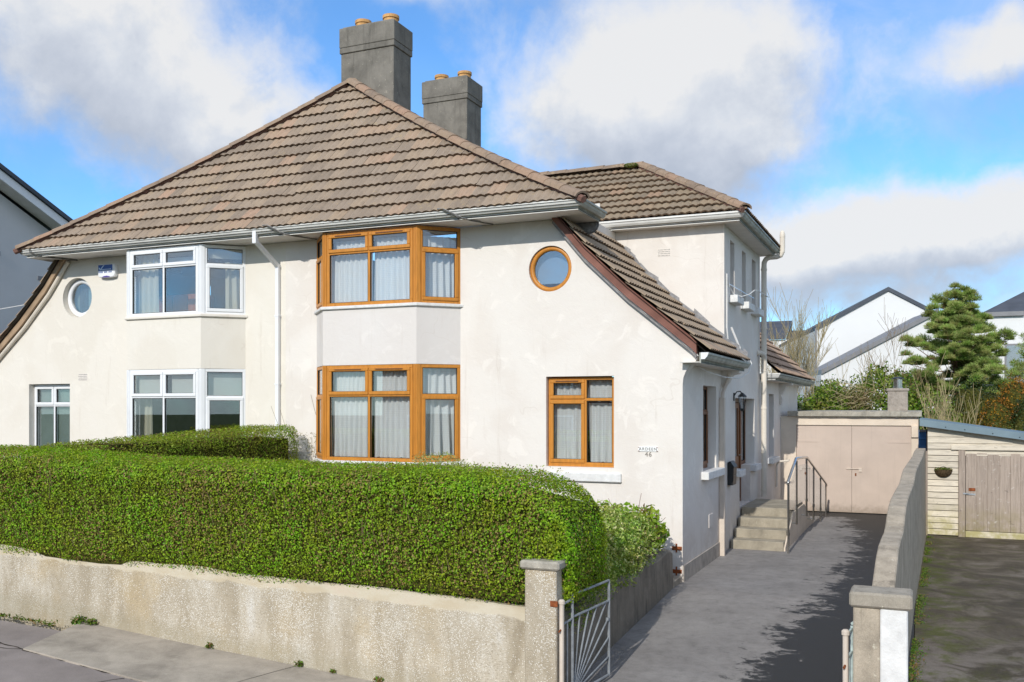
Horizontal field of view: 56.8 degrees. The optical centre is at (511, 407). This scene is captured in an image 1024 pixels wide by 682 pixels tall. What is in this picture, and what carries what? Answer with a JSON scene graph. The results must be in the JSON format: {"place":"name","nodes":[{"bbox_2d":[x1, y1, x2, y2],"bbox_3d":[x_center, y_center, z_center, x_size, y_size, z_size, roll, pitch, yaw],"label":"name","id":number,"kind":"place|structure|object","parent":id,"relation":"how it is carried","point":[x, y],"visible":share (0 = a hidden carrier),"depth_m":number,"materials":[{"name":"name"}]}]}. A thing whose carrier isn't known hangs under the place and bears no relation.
{"place":"outdoors","nodes":[
{"label":"outdoors","id":0,"kind":"place"},
{"bbox_2d":[0,620,282,681],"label":"footpath","id":1,"kind":"structure","parent":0,"point":[18,665],"depth_m":10.50,"materials":[{"name":"concrete"}]},
{"bbox_2d":[23,650,140,681],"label":"pavement crack","id":2,"kind":"object","parent":1,"relation":"on","point":[80,665],"visible":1,"depth_m":10.52,"materials":[{"name":"grey concrete"}]},
{"bbox_2d":[23,622,293,681],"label":"pavement slab","id":3,"kind":"structure","parent":1,"relation":"on","point":[131,655],"depth_m":10.91,"materials":[{"name":"grey concrete"}]},
{"bbox_2d":[0,613,383,681],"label":"weeds","id":4,"kind":"object","parent":1,"relation":"on","point":[78,620],"visible":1,"depth_m":12.09,"materials":[{"name":"green plant"}]},
{"bbox_2d":[0,553,524,681],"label":"street wall","id":5,"kind":"structure","parent":1,"relation":"on","point":[372,633],"depth_m":10.94,"materials":[{"name":"beige concrete"}]},
{"bbox_2d":[0,444,607,606],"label":"hedge","id":6,"kind":"object","parent":5,"relation":"on","point":[468,530],"visible":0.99,"depth_m":10.84,"materials":[{"name":"green plant"}]},
{"bbox_2d":[240,666,374,681],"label":"pavement slab","id":7,"kind":"structure","parent":1,"relation":"on","point":[297,674],"depth_m":10.49,"materials":[{"name":"grey concrete"}]},
{"bbox_2d":[520,558,565,681],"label":"gate pillar","id":8,"kind":"structure","parent":1,"relation":"on","point":[543,585],"depth_m":9.52,"materials":[{"name":"grey concrete"}]},
{"bbox_2d":[558,579,609,681],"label":"drive gate","id":9,"kind":"structure","parent":8,"relation":"attached to","point":[574,671],"depth_m":9.81,"materials":[{"name":"white metal"}]},
{"bbox_2d":[849,585,912,681],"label":"gate pillar","id":10,"kind":"structure","parent":1,"relation":"on","point":[880,634],"depth_m":7.86,"materials":[{"name":"white paint"}]},
{"bbox_2d":[841,621,852,681],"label":"drive gate","id":11,"kind":"structure","parent":10,"relation":"attached to","point":[847,664],"depth_m":8.03,"materials":[{"name":"white metal"}]},
{"bbox_2d":[0,0,1023,376],"label":"sky","id":12,"kind":"structure","parent":0,"point":[884,139],"materials":[{"name":"blue"}]},
{"bbox_2d":[580,511,914,681],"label":"driveway","id":13,"kind":"structure","parent":0,"point":[739,615],"depth_m":12.80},
{"bbox_2d":[731,499,813,550],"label":"entrance steps","id":14,"kind":"structure","parent":13,"relation":"on","point":[762,524],"depth_m":19.10,"materials":[{"name":"concrete"}]},
{"bbox_2d":[787,456,826,553],"bbox_3d":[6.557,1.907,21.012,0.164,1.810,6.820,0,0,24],"label":"handrail","id":15,"kind":"object","parent":14,"relation":"attached to","point":[806,485],"visible":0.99,"depth_m":20.08,"materials":[{"name":"silver painted metal"}]},
{"bbox_2d":[781,410,921,513],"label":"garage","id":16,"kind":"structure","parent":13,"relation":"on","point":[858,460],"depth_m":24.69,"materials":[{"name":"paint"}]},
{"bbox_2d":[797,425,851,512],"bbox_3d":[8.237,1.614,25.000,1.385,2.276,0.054,0,0,23],"label":"door","id":17,"kind":"structure","parent":16,"relation":"in","point":[829,447],"depth_m":24.90,"materials":[{"name":"paint"}]},
{"bbox_2d":[852,425,910,513],"bbox_3d":[9.530,1.614,24.439,1.425,2.276,0.054,0,0,23],"label":"door","id":18,"kind":"structure","parent":16,"relation":"in","point":[882,453],"depth_m":24.46,"materials":[{"name":"paint"}]},
{"bbox_2d":[886,377,908,410],"bbox_3d":[10.344,-0.350,25.380,0.560,0.925,0.460,0,0,23],"label":"block chimney","id":19,"kind":"object","parent":16,"relation":"on","point":[897,396],"visible":0.95,"depth_m":25.21,"materials":[{"name":"grey concrete"}]},
{"bbox_2d":[841,512,914,681],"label":"back ground","id":20,"kind":"structure","parent":0,"point":[873,513],"depth_m":27.05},
{"bbox_2d":[0,163,72,333],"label":"grey house","id":21,"kind":"structure","parent":20,"relation":"on","point":[27,212],"depth_m":30.71,"materials":[{"name":"white paint"}]},
{"bbox_2d":[0,80,374,456],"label":"semi detached house","id":22,"kind":"structure","parent":20,"relation":"on","point":[154,336],"depth_m":19.32,"materials":[{"name":"white paint"}]},
{"bbox_2d":[34,384,69,456],"bbox_3d":[-9.965,0.633,20.695,1.215,2.258,0.140,0,0,23],"label":"casement window","id":23,"kind":"structure","parent":22,"relation":"in","point":[52,401],"depth_m":20.74,"materials":[{"name":"white plastic"}]},
{"bbox_2d":[68,279,91,316],"bbox_3d":[-9.194,-2.338,20.394,0.872,0.872,0.218,0,0,23],"label":"round window","id":24,"kind":"structure","parent":22,"relation":"in","point":[74,306],"depth_m":20.44,"materials":[{"name":"white plastic"}]},
{"bbox_2d":[98,264,117,277],"bbox_3d":[-8.443,-2.841,19.779,0.474,0.287,0.106,0,0,23],"label":"alarm box","id":25,"kind":"object","parent":22,"relation":"attached to","point":[107,270],"visible":1,"depth_m":19.72,"materials":[{"name":"white plastic"}]},
{"bbox_2d":[127,244,245,316],"bbox_3d":[-6.549,-2.457,18.754,2.760,1.332,0.706,0,0,23],"label":"bay window","id":26,"kind":"structure","parent":22,"relation":"in","point":[142,278],"depth_m":18.51,"materials":[{"name":"white plastic"}]},
{"bbox_2d":[127,369,245,438],"bbox_3d":[-6.551,0.168,18.749,2.760,1.812,0.694,0,0,23],"label":"bay window","id":27,"kind":"structure","parent":22,"relation":"in","point":[198,384],"depth_m":18.48,"materials":[{"name":"white plastic"}]},
{"bbox_2d":[252,13,815,581],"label":"semi detached house","id":28,"kind":"structure","parent":20,"relation":"on","point":[590,329],"depth_m":16.62,"materials":[{"name":"white paint"}]},
{"bbox_2d":[316,225,459,308],"bbox_3d":[-2.379,-2.464,16.944,3.008,1.329,0.708,0,0,23],"label":"bay window","id":29,"kind":"structure","parent":28,"relation":"in","point":[413,267],"depth_m":16.66,"materials":[{"name":"brown wood"}]},
{"bbox_2d":[316,364,459,461],"bbox_3d":[-2.379,0.103,16.944,3.008,1.693,0.708,0,0,23],"label":"bay window","id":30,"kind":"structure","parent":28,"relation":"in","point":[417,406],"depth_m":16.65,"materials":[{"name":"brown wood"}]},
{"bbox_2d":[530,246,571,290],"bbox_3d":[0.694,-2.328,16.029,0.810,0.810,0.218,0,0,23],"label":"round window","id":31,"kind":"structure","parent":28,"relation":"in","point":[550,269],"depth_m":16.07,"materials":[{"name":"brown wood"}]},
{"bbox_2d":[549,377,613,466],"bbox_3d":[1.187,0.247,15.850,1.165,1.488,0.242,0,0,23],"label":"casement window","id":32,"kind":"structure","parent":28,"relation":"in","point":[569,397],"depth_m":15.85,"materials":[{"name":"brown wood"}]},
{"bbox_2d":[638,446,657,455],"bbox_3d":[2.185,0.713,15.214,0.330,0.158,0.022,0,0,23],"label":"name plate","id":33,"kind":"object","parent":28,"relation":"attached to","point":[648,449],"visible":1,"depth_m":15.21,"materials":[{"name":"ceramic"}]},
{"bbox_2d":[703,387,707,467],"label":"side window","id":34,"kind":"structure","parent":28,"relation":"in","point":[705,413],"depth_m":17.41,"materials":[{"name":"brown wood"}]},
{"bbox_2d":[727,461,736,484],"bbox_3d":[4.324,1.290,18.562,0.135,0.465,0.380,0,0,23],"label":"letter box","id":35,"kind":"object","parent":28,"relation":"attached to","point":[731,471],"visible":1,"depth_m":18.41,"materials":[{"name":"black paint"}]},
{"bbox_2d":[735,399,741,500],"bbox_3d":[4.797,0.944,20.365,0.151,2.255,1.335,0,0,23],"label":"front door","id":36,"kind":"structure","parent":28,"relation":"in","point":[738,454],"depth_m":20.84,"materials":[{"name":"brown wood"}]},
{"bbox_2d":[733,391,746,410],"bbox_3d":[4.579,-0.124,18.997,0.260,0.411,0.156,0,0,23],"label":"wall lantern","id":37,"kind":"object","parent":28,"relation":"attached to","point":[741,394],"depth_m":18.96,"materials":[{"name":"black paint"}]},
{"bbox_2d":[489,552,653,602],"bbox_3d":[-10.674,2.697,17.741,26.295,0.750,5.623,0,0,23],"label":"garden bed","id":38,"kind":"object","parent":20,"relation":"on","point":[594,589],"depth_m":13.29,"materials":[{"name":"brown soil"}]},
{"bbox_2d":[38,424,298,462],"bbox_3d":[-5.442,1.332,15.687,1.419,2.046,4.734,0,0,23],"label":"hedge","id":39,"kind":"object","parent":38,"relation":"on","point":[236,443],"visible":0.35,"depth_m":15.72,"materials":[{"name":"green plant"}]},
{"bbox_2d":[409,450,481,470],"bbox_3d":[-1.012,1.440,14.186,1.650,1.580,1.076,0,0,23],"label":"cream shrub","id":40,"kind":"object","parent":38,"relation":"on","point":[445,459],"visible":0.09,"depth_m":14.20,"materials":[{"name":"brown plant"}]},
{"bbox_2d":[564,500,661,633],"bbox_3d":[1.002,1.897,11.833,1.097,1.311,3.811,0,0,23],"label":"variegated shrub","id":41,"kind":"object","parent":38,"relation":"on","point":[616,562],"visible":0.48,"depth_m":12.29,"materials":[{"name":"green plant"}]},
{"bbox_2d":[595,493,669,564],"bbox_3d":[1.691,1.812,13.764,1.656,1.035,0.967,0,0,-20],"label":"leafy shrub","id":42,"kind":"object","parent":38,"relation":"on","point":[662,531],"visible":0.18,"depth_m":13.77,"materials":[{"name":"green plant"}]},
{"bbox_2d":[564,549,672,681],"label":"garden wall","id":43,"kind":"structure","parent":20,"relation":"on","point":[631,606],"depth_m":12.07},
{"bbox_2d":[673,575,681,587],"bbox_3d":[2.493,2.872,14.792,0.200,0.400,0.545,0,0,23],"label":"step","id":44,"kind":"object","parent":20,"relation":"on","point":[677,580],"visible":0.2,"depth_m":14.79,"materials":[{"name":"grey concrete"}]},
{"bbox_2d":[760,321,804,372],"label":"house","id":45,"kind":"structure","parent":20,"relation":"on","point":[778,325],"depth_m":74.76,"materials":[{"name":"stone"}]},
{"bbox_2d":[760,297,840,396],"bbox_3d":[10.729,-0.628,36.110,3.773,6.811,3.024,0,0,23],"label":"birch sapling","id":46,"kind":"object","parent":20,"relation":"on","point":[805,367],"visible":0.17,"depth_m":35.77,"materials":[{"name":"brown plant"}]},
{"bbox_2d":[767,284,837,401],"bbox_3d":[10.598,-0.997,34.743,1.901,7.548,3.382,0,0,-20],"label":"birch sapling","id":47,"kind":"object","parent":20,"relation":"on","point":[794,355],"visible":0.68,"depth_m":34.43,"materials":[{"name":"brown plant"}]},
{"bbox_2d":[804,385,835,409],"bbox_3d":[11.158,1.002,33.930,1.685,3.655,2.438,0,0,23],"label":"yellow bush","id":48,"kind":"object","parent":20,"relation":"on","point":[812,393],"visible":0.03,"depth_m":33.61,"materials":[{"name":"brown plant"}]},
{"bbox_2d":[779,287,932,408],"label":"gabled house","id":49,"kind":"structure","parent":20,"relation":"on","point":[855,325],"depth_m":55.09,"materials":[{"name":"paint"}]},
{"bbox_2d":[807,308,938,409],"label":"lean to house","id":50,"kind":"structure","parent":20,"relation":"on","point":[915,327],"depth_m":47.35,"materials":[{"name":"painted render"},{"name":"slate"}]},
{"bbox_2d":[797,346,962,429],"bbox_3d":[11.908,0.363,31.560,5.929,5.012,3.622,0,0,23],"label":"ivy mound","id":51,"kind":"object","parent":20,"relation":"on","point":[834,395],"visible":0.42,"depth_m":31.07,"materials":[{"name":"green plant"}]},
{"bbox_2d":[857,313,926,396],"bbox_3d":[13.978,-0.614,34.767,2.915,6.783,2.146,0,0,-26],"label":"bare tree","id":52,"kind":"object","parent":20,"relation":"on","point":[881,364],"visible":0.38,"depth_m":34.86,"materials":[{"name":"brown plant"}]},
{"bbox_2d":[872,448,925,655],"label":"boundary wall","id":53,"kind":"structure","parent":20,"relation":"on","point":[899,557],"depth_m":11.35,"materials":[{"name":"grey concrete"}]},
{"bbox_2d":[916,370,960,429],"bbox_3d":[13.333,0.776,29.729,1.389,4.022,2.027,0,0,23],"label":"bare shrub","id":54,"kind":"object","parent":20,"relation":"on","point":[935,400],"visible":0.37,"depth_m":29.58,"materials":[{"name":"brown plant"}]},
{"bbox_2d":[910,351,983,424],"bbox_3d":[13.103,0.522,28.425,1.562,4.527,4.061,0,0,10],"label":"bare shrub","id":55,"kind":"object","parent":20,"relation":"on","point":[942,410],"visible":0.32,"depth_m":28.44,"materials":[{"name":"brown plant"}]},
{"bbox_2d":[897,281,1017,405],"bbox_3d":[16.977,-1.012,36.152,4.239,7.574,4.197,0,0,23],"label":"pine tree","id":56,"kind":"object","parent":20,"relation":"on","point":[958,321],"visible":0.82,"depth_m":35.65,"materials":[{"name":"green plant"}]},
{"bbox_2d":[922,374,1000,424],"bbox_3d":[16.208,0.881,33.455,5.002,4.089,2.782,0,0,23],"label":"bare shrub","id":57,"kind":"object","parent":20,"relation":"on","point":[984,396],"visible":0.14,"depth_m":32.91,"materials":[{"name":"green plant"}]},
{"bbox_2d":[938,292,1023,402],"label":"flat fronted house","id":58,"kind":"structure","parent":20,"relation":"on","point":[1009,313],"depth_m":49.75,"materials":[{"name":"painted render"},{"name":"slate"},{"name":"glass"}]},
{"bbox_2d":[1004,343,1023,382],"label":"window","id":59,"kind":"structure","parent":58,"relation":"in","point":[1012,354],"depth_m":49.64,"materials":[{"name":"glass"}]},
{"bbox_2d":[976,374,1023,428],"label":"orange bush","id":60,"kind":"object","parent":20,"relation":"on","point":[1007,404],"visible":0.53,"depth_m":30.17,"materials":[{"name":"brown plant"}]},
{"bbox_2d":[990,417,1022,430],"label":"olive bush","id":61,"kind":"object","parent":20,"relation":"on","point":[1007,426],"visible":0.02,"depth_m":28.41,"materials":[{"name":"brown plant"}]},
{"bbox_2d":[1003,331,1023,382],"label":"tree","id":62,"kind":"object","parent":20,"relation":"on","point":[1013,371],"visible":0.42,"depth_m":36.09,"materials":[{"name":"green plant"}]},
{"bbox_2d":[1007,398,1023,430],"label":"conifer bush","id":63,"kind":"object","parent":20,"relation":"on","point":[1018,416],"visible":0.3,"depth_m":29.45,"materials":[{"name":"green plant"}]},
{"bbox_2d":[914,535,1023,681],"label":"neighbour driveway","id":64,"kind":"structure","parent":0,"point":[971,629],"depth_m":12.84,"materials":[{"name":"grey concrete"}]},
{"bbox_2d":[908,535,935,681],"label":"moss strip","id":65,"kind":"object","parent":64,"relation":"on","point":[913,647],"visible":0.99,"depth_m":12.64,"materials":[{"name":"green plant"}]},
{"bbox_2d":[920,417,1023,539],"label":"garden shed","id":66,"kind":"structure","parent":64,"relation":"on","point":[978,492],"depth_m":20.14,"materials":[{"name":"painted timber boards"},{"name":"roofing felt"}]},
{"bbox_2d":[919,430,925,448],"bbox_3d":[10.142,1.665,23.293,0.250,2.215,0.090,0,0,23],"label":"blue panel","id":67,"kind":"object","parent":66,"relation":"attached to","point":[922,438],"visible":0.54,"depth_m":23.29,"materials":[{"name":"paint"}]},
{"bbox_2d":[934,466,952,476],"bbox_3d":[9.262,1.391,20.316,0.374,0.243,0.160,0,0,23],"label":"hanging basket","id":68,"kind":"object","parent":66,"relation":"hanging from","point":[942,471],"visible":1,"depth_m":20.28,"materials":[{"name":"brown wicker"}]},
{"bbox_2d":[963,453,1023,532],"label":"shed door","id":69,"kind":"structure","parent":66,"relation":"in","point":[994,493],"depth_m":19.99,"materials":[{"name":"paint"}]}
]}

